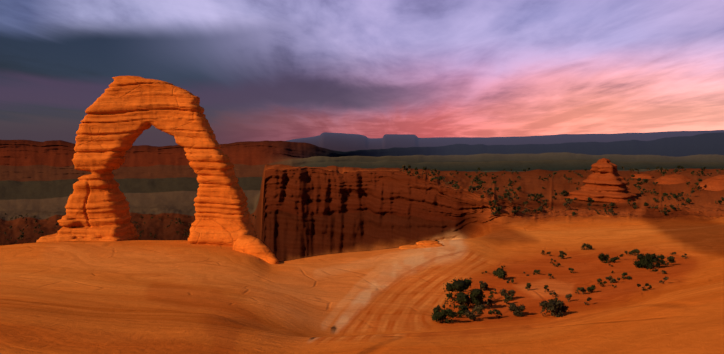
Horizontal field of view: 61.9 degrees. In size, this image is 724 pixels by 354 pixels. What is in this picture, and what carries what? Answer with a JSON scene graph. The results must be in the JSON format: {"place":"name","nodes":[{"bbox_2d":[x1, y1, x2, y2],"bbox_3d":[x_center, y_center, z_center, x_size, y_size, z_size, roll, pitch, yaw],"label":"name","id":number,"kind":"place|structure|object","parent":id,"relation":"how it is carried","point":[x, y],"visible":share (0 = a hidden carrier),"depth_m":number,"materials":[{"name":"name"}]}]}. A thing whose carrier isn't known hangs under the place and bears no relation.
{"place":"outdoors","nodes":[
{"label":"outdoors","id":0,"kind":"place"},
{"bbox_2d":[0,130,723,353],"bbox_3d":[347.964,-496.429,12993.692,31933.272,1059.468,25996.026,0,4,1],"label":"desert ground","id":1,"kind":"structure","parent":0,"point":[339,220],"depth_m":59.22,"materials":[{"name":"orange sand"}]},
{"bbox_2d":[36,76,256,246],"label":"rock arch","id":2,"kind":"structure","parent":1,"relation":"on","point":[123,112],"depth_m":63.87,"materials":[{"name":"stone"}]},
{"bbox_2d":[233,235,278,263],"bbox_3d":[-10.116,7.362,59.065,2.781,2.753,7.398,-4,6,-42],"label":"boulder","id":3,"kind":"object","parent":1,"relation":"on","point":[253,246],"visible":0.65,"depth_m":58.46,"materials":[{"name":"stone"}]},
{"bbox_2d":[0,165,723,323],"bbox_3d":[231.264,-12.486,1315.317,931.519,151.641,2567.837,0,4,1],"label":"shrubs","id":4,"kind":"object","parent":1,"relation":"on","point":[553,306],"visible":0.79,"depth_m":52.47,"materials":[{"name":"green plant"}]},
{"bbox_2d":[399,240,443,248],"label":"rim rock slabs","id":5,"kind":"object","parent":1,"relation":"on","point":[425,244],"visible":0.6,"depth_m":67.93,"materials":[{"name":"stone"}]},
{"bbox_2d":[566,158,637,202],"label":"rock butte","id":6,"kind":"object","parent":1,"relation":"on","point":[605,181],"depth_m":126.47,"materials":[{"name":"stone"}]},
{"bbox_2d":[631,174,653,178],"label":"mound rock","id":7,"kind":"object","parent":1,"relation":"on","point":[644,176],"visible":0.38,"depth_m":179.45,"materials":[{"name":"stone"}]},
{"bbox_2d":[654,174,692,184],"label":"mound rock","id":8,"kind":"object","parent":1,"relation":"on","point":[672,179],"visible":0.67,"depth_m":160.21,"materials":[{"name":"stone"}]},
{"bbox_2d":[698,175,723,190],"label":"mound rock","id":9,"kind":"object","parent":1,"relation":"on","point":[715,183],"visible":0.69,"depth_m":140.09,"materials":[{"name":"stone"}]},
{"bbox_2d":[0,0,723,146],"label":"sky","id":10,"kind":"structure","parent":0,"point":[258,70],"materials":[{"name":"purple"}]}
]}

